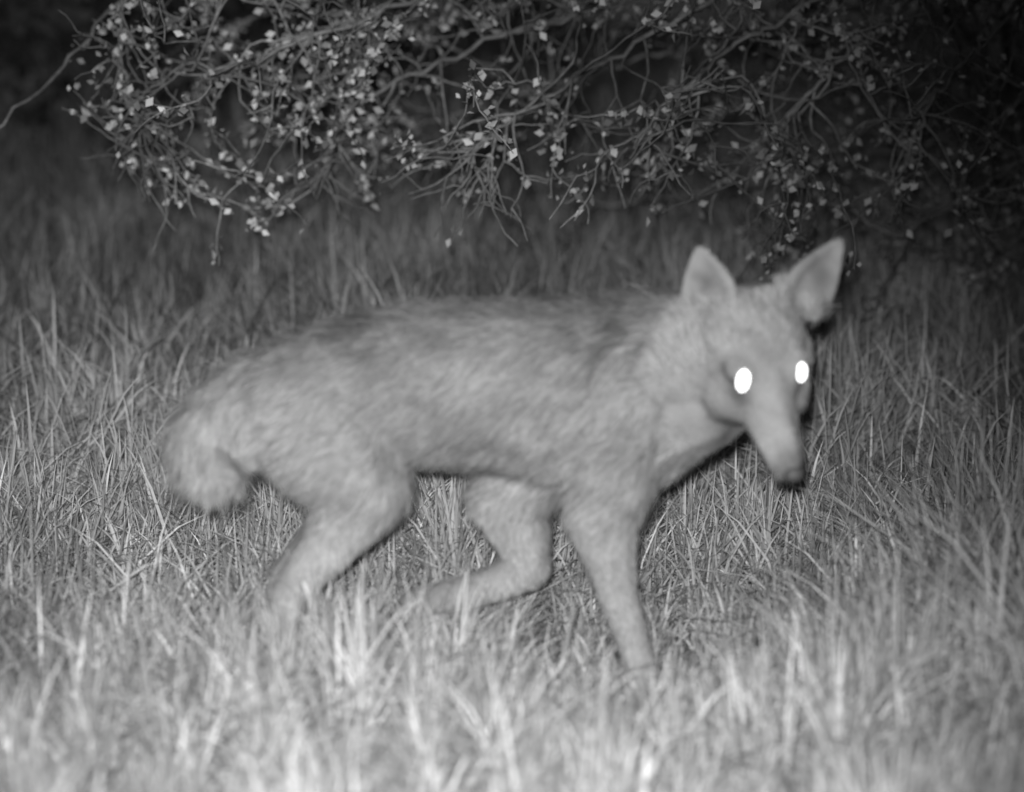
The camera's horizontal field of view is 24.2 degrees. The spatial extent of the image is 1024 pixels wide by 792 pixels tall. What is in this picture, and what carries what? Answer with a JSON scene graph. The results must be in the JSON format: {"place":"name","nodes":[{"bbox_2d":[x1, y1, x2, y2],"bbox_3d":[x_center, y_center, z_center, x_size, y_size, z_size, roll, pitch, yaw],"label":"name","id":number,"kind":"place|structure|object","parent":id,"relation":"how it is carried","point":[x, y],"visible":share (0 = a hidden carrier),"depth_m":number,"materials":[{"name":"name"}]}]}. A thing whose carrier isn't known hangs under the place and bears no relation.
{"place":"outdoors","nodes":[
{"label":"outdoors","id":0,"kind":"place"},
{"bbox_2d":[0,23,1023,791],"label":"ground","id":1,"kind":"structure","parent":0,"point":[8,35],"depth_m":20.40,"materials":[{"name":"grey plant"}]},
{"bbox_2d":[144,237,843,705],"bbox_3d":[-0.027,0.115,3.533,1.029,0.706,0.369,0,9,0],"label":"coyote","id":2,"kind":"object","parent":1,"relation":"on","point":[596,417],"visible":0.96,"depth_m":3.45,"materials":[{"name":"fur"}]},
{"bbox_2d":[0,0,1023,319],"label":"thorn bush","id":3,"kind":"object","parent":1,"relation":"on","point":[894,22],"visible":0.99,"depth_m":5.14,"materials":[{"name":"grey plant"}]},
{"bbox_2d":[0,0,1023,194],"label":"hedge","id":4,"kind":"object","parent":1,"relation":"on","point":[25,20],"visible":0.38,"depth_m":8.71,"materials":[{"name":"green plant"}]},
{"bbox_2d":[0,0,1023,26],"label":"sky","id":5,"kind":"structure","parent":0,"point":[53,17],"materials":[{"name":"black"}]}
]}

